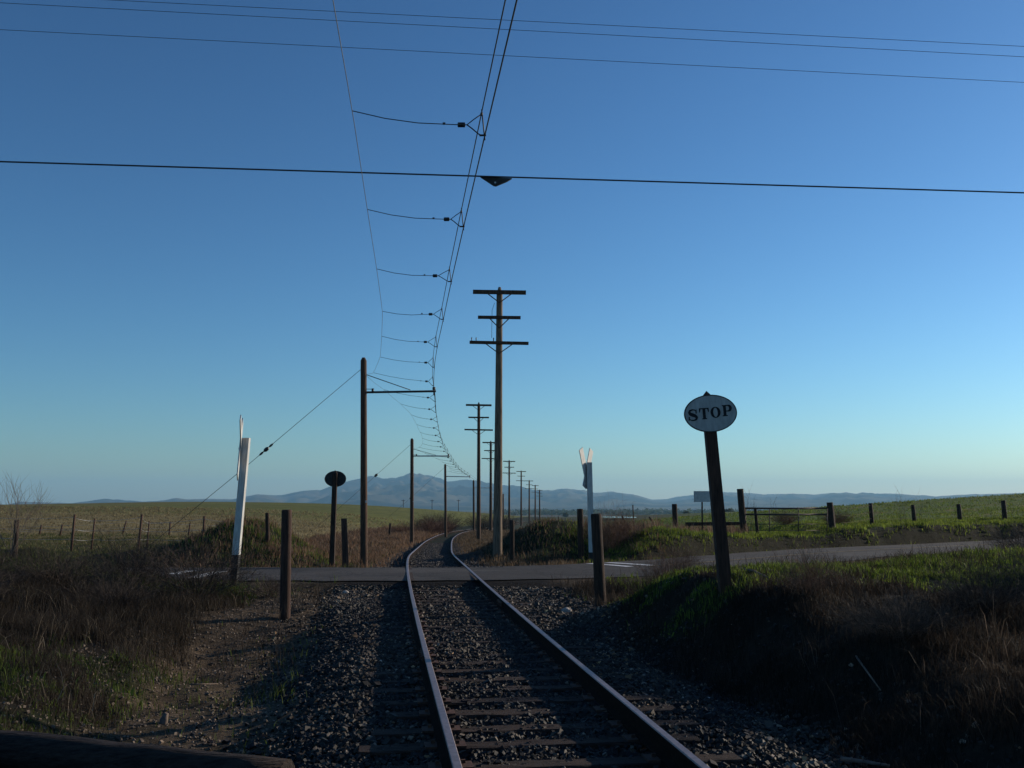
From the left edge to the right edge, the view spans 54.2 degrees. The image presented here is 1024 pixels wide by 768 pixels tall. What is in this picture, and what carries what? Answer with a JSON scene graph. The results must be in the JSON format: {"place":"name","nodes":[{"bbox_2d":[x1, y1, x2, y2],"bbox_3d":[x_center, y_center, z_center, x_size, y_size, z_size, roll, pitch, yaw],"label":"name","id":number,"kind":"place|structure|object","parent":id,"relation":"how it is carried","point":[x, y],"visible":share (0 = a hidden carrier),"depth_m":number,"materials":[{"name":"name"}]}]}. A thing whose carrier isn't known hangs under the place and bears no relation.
{"place":"outdoors","nodes":[
{"label":"outdoors","id":0,"kind":"place"},
{"bbox_2d":[0,494,1023,767],"bbox_3d":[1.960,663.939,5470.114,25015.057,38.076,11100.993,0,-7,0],"label":"ground","id":1,"kind":"structure","parent":0,"point":[922,534],"depth_m":11.98,"materials":[{"name":"soil"}]},
{"bbox_2d":[12,520,18,555],"bbox_3d":[-13.748,4.634,27.647,0.153,1.732,0.149,0,-7,0],"label":"wooden post","id":2,"kind":"object","parent":1,"relation":"on","point":[16,535],"visible":0.2,"depth_m":27.65,"materials":[{"name":"brown wood"}]},
{"bbox_2d":[0,470,54,553],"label":"bare sapling","id":3,"kind":"object","parent":1,"relation":"on","point":[18,520],"visible":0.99,"depth_m":20.85,"materials":[{"name":"brown plant"}]},
{"bbox_2d":[0,540,135,588],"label":"dry shrub","id":4,"kind":"object","parent":1,"relation":"on","point":[64,569],"visible":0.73,"depth_m":16.29,"materials":[{"name":"plant"}]},
{"bbox_2d":[0,514,219,551],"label":"wire fence","id":5,"kind":"object","parent":1,"relation":"on","point":[73,529],"visible":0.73,"depth_m":44.04,"materials":[{"name":"weathered wood"},{"name":"grey steel"}]},
{"bbox_2d":[46,550,185,610],"bbox_3d":[-6.005,3.040,15.181,2.080,0.995,2.072,6,-9,-40],"label":"dry shrub","id":6,"kind":"object","parent":1,"relation":"on","point":[109,591],"visible":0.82,"depth_m":15.03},
{"bbox_2d":[0,554,238,733],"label":"dead stalks","id":7,"kind":"object","parent":1,"relation":"on","point":[93,703],"visible":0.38,"depth_m":11.79,"materials":[{"name":"brown plant"}]},
{"bbox_2d":[36,521,214,534],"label":"wire fence","id":8,"kind":"object","parent":1,"relation":"on","point":[61,530],"visible":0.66,"depth_m":59.35,"materials":[{"name":"metal"}]},
{"bbox_2d":[0,559,253,737],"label":"leafy weeds","id":9,"kind":"object","parent":1,"relation":"on","point":[131,692],"visible":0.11,"depth_m":10.43,"materials":[{"name":"green plant"}]},
{"bbox_2d":[59,520,200,588],"bbox_3d":[-6.912,3.076,18.137,2.989,1.589,2.647,0,-7,-2],"label":"dry shrub","id":10,"kind":"object","parent":1,"relation":"on","point":[122,563],"visible":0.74,"depth_m":18.06,"materials":[{"name":"plant"}]},
{"bbox_2d":[0,730,294,767],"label":"log","id":11,"kind":"object","parent":1,"relation":"on","point":[24,749],"visible":1,"depth_m":7.09,"materials":[{"name":"brown wood"}]},
{"bbox_2d":[159,712,168,724],"bbox_3d":[-3.237,3.141,9.294,0.084,0.172,0.069,-3,-7,22],"label":"wood stub","id":12,"kind":"object","parent":1,"relation":"on","point":[163,719],"visible":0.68,"depth_m":9.27,"materials":[{"name":"beige wood"}]},
{"bbox_2d":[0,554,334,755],"bbox_3d":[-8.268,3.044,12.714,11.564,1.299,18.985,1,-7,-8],"label":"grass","id":13,"kind":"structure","parent":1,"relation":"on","point":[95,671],"depth_m":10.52,"materials":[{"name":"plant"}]},
{"bbox_2d":[0,543,335,767],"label":"dry grass","id":14,"kind":"structure","parent":1,"relation":"on","point":[174,616],"depth_m":12.85,"materials":[{"name":"plant"}]},
{"bbox_2d":[0,588,341,755],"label":"clods","id":15,"kind":"object","parent":1,"relation":"on","point":[216,730],"visible":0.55,"depth_m":10.87,"materials":[{"name":"soil"}]},
{"bbox_2d":[119,513,277,601],"bbox_3d":[-5.635,3.183,17.745,3.071,1.781,3.468,4,-8,-32],"label":"dry shrub","id":16,"kind":"object","parent":1,"relation":"on","point":[216,571],"visible":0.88,"depth_m":17.65,"materials":[{"name":"plant"}]},
{"bbox_2d":[0,518,406,567],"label":"grass","id":17,"kind":"structure","parent":1,"relation":"on","point":[94,542],"depth_m":44.49,"materials":[{"name":"plant"}]},
{"bbox_2d":[190,683,217,684],"bbox_3d":[-3.488,3.397,11.330,0.019,0.061,0.378,-5,-8,36],"label":"stick","id":18,"kind":"object","parent":1,"relation":"on","point":[202,683],"visible":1,"depth_m":11.31,"materials":[{"name":"beige wood"}]},
{"bbox_2d":[0,505,416,551],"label":"stubble","id":19,"kind":"object","parent":1,"relation":"on","point":[156,509],"visible":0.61,"depth_m":99.26,"materials":[{"name":"plant"}]},
{"bbox_2d":[230,415,250,585],"bbox_3d":[-5.677,2.591,20.821,0.337,3.844,1.106,0,-7,0],"label":"crossbuck","id":20,"kind":"object","parent":1,"relation":"on","point":[243,458],"visible":0.8,"depth_m":20.80,"materials":[{"name":"white wood"}]},
{"bbox_2d":[265,513,269,542],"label":"wooden post","id":21,"kind":"object","parent":1,"relation":"on","point":[267,531],"visible":0.84,"depth_m":31.65,"materials":[{"name":"brown wood"}]},
{"bbox_2d":[236,567,307,597],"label":"dry shrub","id":22,"kind":"object","parent":1,"relation":"on","point":[265,589],"visible":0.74,"depth_m":18.90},
{"bbox_2d":[132,357,435,566],"bbox_3d":[-6.602,2.426,28.727,8.779,6.490,0.274,0,-7,-4],"label":"trolley pole","id":23,"kind":"object","parent":1,"relation":"on","point":[363,497],"visible":0.91,"depth_m":28.88,"materials":[{"name":"brown wood"}]},
{"bbox_2d":[333,1,382,373],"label":"backbone cable","id":24,"kind":"object","parent":23,"relation":"attached to","point":[358,152],"visible":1,"depth_m":9.71,"materials":[{"name":"grey metal"}]},
{"bbox_2d":[378,269,451,284],"bbox_3d":[-1.464,-1.625,14.995,1.133,0.272,0.048,0,-7,0],"label":"pull off","id":25,"kind":"object","parent":24,"relation":"attached to","point":[434,275],"visible":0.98,"depth_m":14.99,"materials":[{"name":"metal"}]},
{"bbox_2d":[368,209,464,229],"bbox_3d":[-1.155,-1.981,12.016,1.173,0.275,0.048,0,-7,0],"label":"pull off","id":26,"kind":"object","parent":24,"relation":"attached to","point":[446,219],"visible":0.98,"depth_m":12.01,"materials":[{"name":"metal"}]},
{"bbox_2d":[352,109,485,139],"bbox_3d":[-0.840,-2.344,9.038,1.213,0.290,0.048,0,-7,0],"label":"pull off","id":27,"kind":"object","parent":24,"relation":"attached to","point":[461,124],"visible":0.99,"depth_m":9.04,"materials":[{"name":"metal"}]},
{"bbox_2d":[432,0,505,483],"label":"messenger wire","id":28,"kind":"object","parent":23,"relation":"attached to","point":[472,158],"visible":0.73,"depth_m":9.67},
{"bbox_2d":[376,373,433,386],"bbox_3d":[-3.018,-0.115,27.907,1.692,0.410,0.052,0,-7,0],"label":"pull off","id":29,"kind":"object","parent":28,"relation":"hanging from","point":[409,379],"visible":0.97,"depth_m":27.90,"materials":[{"name":"metal"}]},
{"bbox_2d":[382,357,433,367],"bbox_3d":[-2.554,-0.524,24.431,1.333,0.321,0.050,0,-7,0],"label":"pull off","id":30,"kind":"object","parent":28,"relation":"hanging from","point":[419,362],"visible":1,"depth_m":24.43,"materials":[{"name":"metal"}]},
{"bbox_2d":[382,336,436,346],"bbox_3d":[-2.175,-0.894,21.253,1.193,0.301,0.048,0,-7,0],"label":"pull off","id":31,"kind":"object","parent":28,"relation":"hanging from","point":[417,341],"visible":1,"depth_m":21.25,"materials":[{"name":"metal"}]},
{"bbox_2d":[383,309,443,321],"bbox_3d":[-1.784,-1.263,18.074,1.113,0.282,0.048,0,-7,0],"label":"pull off","id":32,"kind":"object","parent":28,"relation":"hanging from","point":[430,314],"visible":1,"depth_m":18.07,"materials":[{"name":"metal"}]},
{"bbox_2d":[434,0,517,494],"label":"contact wire","id":33,"kind":"object","parent":23,"relation":"hanging from","point":[478,163],"visible":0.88,"depth_m":9.28,"materials":[{"name":"black metal"}]},
{"bbox_2d":[279,510,291,619],"bbox_3d":[-3.653,3.016,16.158,0.185,1.959,0.178,0,-7,0],"label":"wooden post","id":34,"kind":"object","parent":1,"relation":"on","point":[285,561],"visible":0.8,"depth_m":16.11,"materials":[{"name":"brown wood"}]},
{"bbox_2d":[128,514,450,567],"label":"dry grass","id":35,"kind":"structure","parent":1,"relation":"on","point":[378,535],"depth_m":35.05,"materials":[{"name":"plant"}]},
{"bbox_2d":[325,470,345,566],"bbox_3d":[-5.382,4.233,30.230,0.659,3.254,0.185,0,-7,0],"label":"stop sign","id":36,"kind":"object","parent":1,"relation":"on","point":[335,479],"visible":1,"depth_m":30.23,"materials":[{"name":"brown wood"}]},
{"bbox_2d":[341,518,348,566],"bbox_3d":[-4.729,4.707,28.342,0.264,1.787,0.176,0,-7,0],"label":"wooden post","id":37,"kind":"object","parent":1,"relation":"on","point":[345,561],"visible":0.7,"depth_m":28.31,"materials":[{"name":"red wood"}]},
{"bbox_2d":[303,438,449,543],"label":"trolley pole","id":38,"kind":"object","parent":1,"relation":"on","point":[412,455],"visible":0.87,"depth_m":55.67,"materials":[{"name":"brown wood"}]},
{"bbox_2d":[383,521,419,532],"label":"dry shrub","id":39,"kind":"object","parent":1,"relation":"on","point":[399,530],"visible":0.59,"depth_m":83.04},
{"bbox_2d":[113,518,702,567],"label":"grass","id":40,"kind":"structure","parent":1,"relation":"on","point":[571,531],"depth_m":31.80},
{"bbox_2d":[376,464,469,536],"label":"trolley pole","id":41,"kind":"object","parent":1,"relation":"on","point":[445,508],"visible":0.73,"depth_m":83.36,"materials":[{"name":"brown wood"}]},
{"bbox_2d":[408,514,437,527],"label":"dry shrub","id":42,"kind":"object","parent":1,"relation":"on","point":[423,517],"visible":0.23,"depth_m":114.75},
{"bbox_2d":[406,514,451,533],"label":"dry shrub","id":43,"kind":"object","parent":1,"relation":"on","point":[425,527],"visible":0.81,"depth_m":86.77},
{"bbox_2d":[370,543,501,567],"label":"ballast","id":44,"kind":"structure","parent":1,"relation":"on","point":[432,558],"depth_m":33.70,"materials":[{"name":"gravel"}]},
{"bbox_2d":[426,516,460,533],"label":"dry shrub","id":45,"kind":"object","parent":1,"relation":"on","point":[449,527],"visible":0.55,"depth_m":96.71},
{"bbox_2d":[426,508,470,531],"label":"dry shrub","id":46,"kind":"object","parent":1,"relation":"on","point":[450,520],"visible":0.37,"depth_m":106.81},
{"bbox_2d":[462,509,492,529],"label":"dry shrub","id":47,"kind":"object","parent":1,"relation":"on","point":[485,522],"visible":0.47,"depth_m":118.58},
{"bbox_2d":[473,480,482,530],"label":"trolley pole","id":48,"kind":"object","parent":1,"relation":"on","point":[474,487],"visible":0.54,"depth_m":111.10,"materials":[{"name":"brown wood"}]},
{"bbox_2d":[464,402,492,539],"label":"crossarm pole","id":49,"kind":"object","parent":1,"relation":"on","point":[478,417],"visible":0.85,"depth_m":66.76,"materials":[{"name":"brown wood"}]},
{"bbox_2d":[482,441,493,530],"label":"crossarm pole","id":50,"kind":"object","parent":1,"relation":"on","point":[490,498],"visible":0.71,"depth_m":103.37,"materials":[{"name":"brown wood"}]},
{"bbox_2d":[492,494,503,518],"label":"trolley pole","id":51,"kind":"object","parent":1,"relation":"on","point":[502,504],"visible":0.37,"depth_m":168.71,"materials":[{"name":"brown wood"}]},
{"bbox_2d":[470,287,528,558],"bbox_3d":[-0.416,1.379,32.023,1.902,9.140,0.381,0,-7,0],"label":"crossarm pole","id":52,"kind":"object","parent":1,"relation":"on","point":[499,317],"visible":0.89,"depth_m":32.08,"materials":[{"name":"brown wood"}]},
{"bbox_2d":[488,511,519,529],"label":"dry shrub","id":53,"kind":"object","parent":1,"relation":"on","point":[505,524],"visible":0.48,"depth_m":126.51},
{"bbox_2d":[503,460,515,528],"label":"crossarm pole","id":54,"kind":"object","parent":1,"relation":"on","point":[509,467],"visible":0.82,"depth_m":142.20,"materials":[{"name":"brown wood"}]},
{"bbox_2d":[510,520,513,559],"bbox_3d":[-0.001,4.806,30.144,0.151,1.400,0.151,0,-7,0],"label":"wooden post","id":55,"kind":"object","parent":1,"relation":"on","point":[511,539],"visible":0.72,"depth_m":30.10,"materials":[{"name":"brown wood"}]},
{"bbox_2d":[516,471,525,525],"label":"crossarm pole","id":56,"kind":"object","parent":1,"relation":"on","point":[520,497],"visible":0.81,"depth_m":178.75,"materials":[{"name":"brown wood"}]},
{"bbox_2d":[525,480,532,522],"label":"crossarm pole","id":57,"kind":"object","parent":1,"relation":"on","point":[529,488],"visible":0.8,"depth_m":215.36,"materials":[{"name":"brown wood"}]},
{"bbox_2d":[532,485,538,520],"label":"crossarm pole","id":58,"kind":"object","parent":1,"relation":"on","point":[535,503],"visible":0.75,"depth_m":252.03,"materials":[{"name":"brown wood"}]},
{"bbox_2d":[359,521,743,767],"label":"railroad track","id":59,"kind":"structure","parent":1,"relation":"on","point":[661,745],"depth_m":8.54,"materials":[{"name":"wood"}]},
{"bbox_2d":[450,516,672,565],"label":"dry grass","id":60,"kind":"structure","parent":1,"relation":"on","point":[470,541],"depth_m":32.30,"materials":[{"name":"plant"}]},
{"bbox_2d":[561,607,571,611],"bbox_3d":[0.894,3.699,16.281,0.189,0.137,0.164,0,-7,0],"label":"rock","id":61,"kind":"object","parent":1,"relation":"on","point":[566,609],"visible":0.47,"depth_m":16.23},
{"bbox_2d":[577,509,583,558],"bbox_3d":[2.131,4.717,30.960,0.227,1.697,0.208,0,-7,0],"label":"wooden post","id":62,"kind":"object","parent":1,"relation":"on","point":[580,529],"visible":0.8,"depth_m":30.89,"materials":[{"name":"brown wood"}]},
{"bbox_2d":[579,447,592,562],"bbox_3d":[2.337,3.763,29.975,0.298,3.716,1.001,-3,-7,25],"label":"crossbuck","id":63,"kind":"object","parent":1,"relation":"on","point":[587,479],"visible":0.78,"depth_m":29.95,"materials":[{"name":"white paint"}]},
{"bbox_2d":[591,513,605,605],"bbox_3d":[1.475,3.093,16.955,0.269,1.784,0.198,0,-7,0],"label":"wooden post","id":64,"kind":"object","parent":1,"relation":"on","point":[598,555],"visible":0.73,"depth_m":16.90,"materials":[{"name":"brown wood"}]},
{"bbox_2d":[188,570,1023,767],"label":"ballast","id":65,"kind":"structure","parent":1,"relation":"on","point":[354,630],"depth_m":9.66,"materials":[{"name":"gravel"}]},
{"bbox_2d":[575,493,642,549],"bbox_3d":[2.944,4.335,31.304,2.297,2.190,2.269,-4,-8,29],"label":"dry shrub","id":66,"kind":"object","parent":1,"relation":"on","point":[606,541],"visible":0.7,"depth_m":31.17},
{"bbox_2d":[602,500,649,540],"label":"dry shrub","id":67,"kind":"object","parent":1,"relation":"on","point":[626,527],"visible":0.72,"depth_m":31.80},
{"bbox_2d":[614,505,653,524],"bbox_3d":[4.601,4.972,36.197,1.807,1.192,0.400,2,-7,-13],"label":"broken fence","id":68,"kind":"object","parent":1,"relation":"on","point":[633,515],"visible":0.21,"depth_m":36.02,"materials":[{"name":"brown wood"}]},
{"bbox_2d":[492,507,782,515],"bbox_3d":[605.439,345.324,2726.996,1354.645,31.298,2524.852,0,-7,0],"label":"woods","id":69,"kind":"object","parent":1,"relation":"on","point":[554,512],"visible":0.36,"depth_m":1702.51,"materials":[{"name":"green plant"}]},
{"bbox_2d":[629,541,695,582],"bbox_3d":[2.915,3.571,19.917,1.446,1.189,1.429,-4,-8,30],"label":"dry shrub","id":70,"kind":"object","parent":1,"relation":"on","point":[660,562],"visible":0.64,"depth_m":19.88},
{"bbox_2d":[672,504,677,526],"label":"wooden post","id":71,"kind":"object","parent":1,"relation":"on","point":[674,515],"visible":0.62,"depth_m":40.57,"materials":[{"name":"brown wood"}]},
{"bbox_2d":[652,531,709,570],"bbox_3d":[3.484,3.521,20.701,1.361,1.151,1.344,4,-8,-28],"label":"dry shrub","id":72,"kind":"object","parent":1,"relation":"on","point":[686,556],"visible":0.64,"depth_m":20.65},
{"bbox_2d":[694,491,709,530],"bbox_3d":[6.971,4.889,36.688,0.580,1.909,0.077,0,-7,0],"label":"sign","id":73,"kind":"object","parent":1,"relation":"on","point":[701,496],"visible":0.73,"depth_m":36.73,"materials":[{"name":"grey metal"}]},
{"bbox_2d":[684,391,736,593],"bbox_3d":[2.470,1.445,12.403,0.668,2.742,0.168,0,-7,-3],"label":"stop sign","id":74,"kind":"object","parent":1,"relation":"on","point":[708,415],"visible":0.98,"depth_m":12.42,"materials":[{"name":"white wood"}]},
{"bbox_2d":[737,489,746,532],"bbox_3d":[8.685,4.947,37.678,0.372,1.999,0.258,0,-7,0],"label":"gate post","id":75,"kind":"object","parent":1,"relation":"on","point":[741,506],"visible":0.7,"depth_m":37.61,"materials":[{"name":"brown wood"}]},
{"bbox_2d":[685,522,739,528],"bbox_3d":[7.508,5.544,37.394,2.116,0.767,0.163,1,-7,-8],"label":"timber rail","id":76,"kind":"object","parent":75,"relation":"attached to","point":[689,524],"visible":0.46,"depth_m":37.30,"materials":[{"name":"brown wood"}]},
{"bbox_2d":[737,487,756,531],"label":"tall weed","id":77,"kind":"object","parent":1,"relation":"on","point":[748,510],"visible":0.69,"depth_m":39.60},
{"bbox_2d":[740,567,766,577],"bbox_3d":[3.112,2.424,12.905,0.037,0.061,1.601,0,-7,1],"label":"stick","id":78,"kind":"object","parent":1,"relation":"on","point":[754,571],"visible":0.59,"depth_m":12.76,"materials":[{"name":"brown wood"}]},
{"bbox_2d":[754,509,758,532],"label":"gate post","id":79,"kind":"object","parent":1,"relation":"on","point":[756,521],"visible":0.72,"depth_m":38.21,"materials":[{"name":"brown wood"}]},
{"bbox_2d":[762,497,781,531],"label":"tall weed","id":80,"kind":"object","parent":1,"relation":"on","point":[773,516],"visible":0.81,"depth_m":39.70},
{"bbox_2d":[768,507,802,524],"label":"dry shrub","id":81,"kind":"object","parent":1,"relation":"on","point":[789,518],"visible":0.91,"depth_m":45.48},
{"bbox_2d":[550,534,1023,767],"bbox_3d":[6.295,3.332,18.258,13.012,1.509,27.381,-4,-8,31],"label":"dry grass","id":82,"kind":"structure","parent":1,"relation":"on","point":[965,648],"depth_m":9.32,"materials":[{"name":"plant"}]},
{"bbox_2d":[566,516,1023,563],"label":"grass","id":83,"kind":"structure","parent":1,"relation":"on","point":[883,524],"depth_m":37.90,"materials":[{"name":"plant"}]},
{"bbox_2d":[577,547,1023,767],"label":"dead stalks","id":84,"kind":"object","parent":1,"relation":"on","point":[995,629],"visible":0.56,"depth_m":9.01,"materials":[{"name":"brown plant"}]},
{"bbox_2d":[763,520,852,596],"bbox_3d":[3.327,1.974,11.146,1.106,0.941,1.092,-4,-8,31],"label":"dry shrub","id":85,"kind":"object","parent":1,"relation":"on","point":[806,573],"visible":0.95,"depth_m":11.07,"materials":[{"name":"plant"}]},
{"bbox_2d":[604,492,1023,533],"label":"crop","id":86,"kind":"object","parent":1,"relation":"on","point":[989,510],"visible":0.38,"depth_m":96.96,"materials":[{"name":"green plant"}]},
{"bbox_2d":[827,502,835,528],"bbox_3d":[12.338,5.156,38.661,0.311,1.162,0.260,0,-7,0],"label":"gate post","id":87,"kind":"object","parent":1,"relation":"on","point":[831,521],"visible":0.72,"depth_m":38.58,"materials":[{"name":"brown wood"}]},
{"bbox_2d":[745,507,827,531],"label":"pipe gate","id":88,"kind":"structure","parent":87,"relation":"attached to","point":[798,514],"depth_m":38.23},
{"bbox_2d":[816,509,860,523],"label":"dry shrub","id":89,"kind":"object","parent":1,"relation":"on","point":[837,519],"visible":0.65,"depth_m":43.00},
{"bbox_2d":[840,756,889,766],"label":"stick","id":90,"kind":"object","parent":1,"relation":"on","point":[848,759],"visible":1,"depth_m":7.03,"materials":[{"name":"grey wood"}]},
{"bbox_2d":[855,655,880,690],"bbox_3d":[3.115,2.526,8.765,0.020,0.173,0.806,-1,-7,6],"label":"stick","id":91,"kind":"object","parent":1,"relation":"on","point":[860,662],"visible":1,"depth_m":8.80,"materials":[{"name":"wood"}]},
{"bbox_2d":[802,574,991,642],"bbox_3d":[3.587,2.094,9.394,1.751,0.730,1.745,1,-7,-6],"label":"dry shrub","id":92,"kind":"object","parent":1,"relation":"on","point":[918,609],"visible":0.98,"depth_m":9.37,"materials":[{"name":"plant"}]},
{"bbox_2d":[893,483,909,518],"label":"tall weed","id":93,"kind":"object","parent":1,"relation":"on","point":[901,504],"visible":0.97,"depth_m":44.62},
{"bbox_2d":[833,500,1007,526],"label":"wire fence","id":94,"kind":"object","parent":1,"relation":"on","point":[959,512],"visible":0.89,"depth_m":45.37,"materials":[{"name":"brown wood"}]},
{"bbox_2d":[900,538,1023,614],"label":"dry shrub","id":95,"kind":"object","parent":1,"relation":"on","point":[978,590],"visible":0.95,"depth_m":10.37,"materials":[{"name":"plant"}]},
{"bbox_2d":[968,532,1023,578],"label":"dry shrub","id":96,"kind":"object","parent":1,"relation":"on","point":[1019,563],"visible":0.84,"depth_m":11.57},
{"bbox_2d":[980,514,1023,548],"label":"dry shrub","id":97,"kind":"object","parent":1,"relation":"on","point":[1016,540],"visible":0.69,"depth_m":21.45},
{"bbox_2d":[0,161,1023,193],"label":"cross cable","id":98,"kind":"object","parent":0,"point":[501,176],"visible":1,"depth_m":20.72,"materials":[{"name":"metal"}]},
{"bbox_2d":[480,177,511,186],"bbox_3d":[-0.328,-4.200,20.749,0.656,0.194,0.078,0,-7,0],"label":"cable plate","id":99,"kind":"object","parent":98,"relation":"attached to","point":[494,181],"visible":1,"depth_m":20.73,"materials":[{"name":"metal"}]},
{"bbox_2d":[0,29,1023,82],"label":"power line","id":100,"kind":"object","parent":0,"point":[502,55],"visible":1,"depth_m":22.30,"materials":[{"name":"metal"}]},
{"bbox_2d":[0,0,1023,504],"label":"sky","id":101,"kind":"structure","parent":0,"point":[859,340],"materials":[{"name":"blue"}]},
{"bbox_2d":[8,3,1022,56],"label":"power line","id":102,"kind":"object","parent":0,"point":[506,29],"visible":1,"depth_m":21.93,"materials":[{"name":"metal"}]},
{"bbox_2d":[12,473,1023,509],"bbox_3d":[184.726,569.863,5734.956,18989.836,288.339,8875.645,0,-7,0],"label":"hills","id":103,"kind":"structure","parent":0,"point":[391,492],"depth_m":6394.71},
{"bbox_2d":[115,0,1023,46],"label":"power line","id":104,"kind":"object","parent":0,"point":[557,22],"visible":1,"depth_m":22.03,"materials":[{"name":"metal"}]},
{"bbox_2d":[117,539,1023,580],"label":"road","id":105,"kind":"structure","parent":0,"point":[566,571],"depth_m":24.55,"materials":[{"name":"asphalt"}]},
{"bbox_2d":[606,562,647,564],"bbox_3d":[3.060,4.718,26.238,0.269,0.018,1.810,5,-8,-34],"label":"stop bar","id":106,"kind":"object","parent":105,"relation":"on","point":[626,563],"visible":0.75,"depth_m":26.34,"materials":[{"name":"paint"}]},
{"bbox_2d":[652,543,1001,565],"bbox_3d":[30.999,6.090,42.706,65.133,1.137,2.982,4,-8,-30],"label":"road line","id":107,"kind":"object","parent":105,"relation":"on","point":[826,552],"visible":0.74,"depth_m":30.90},
{"bbox_2d":[583,512,753,550],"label":"dry grass","id":108,"kind":"structure","parent":0,"point":[733,528],"depth_m":35.61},
{"bbox_2d":[557,544,1023,638],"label":"grass","id":109,"kind":"structure","parent":0,"point":[909,569],"depth_m":13.49,"materials":[{"name":"plant"}]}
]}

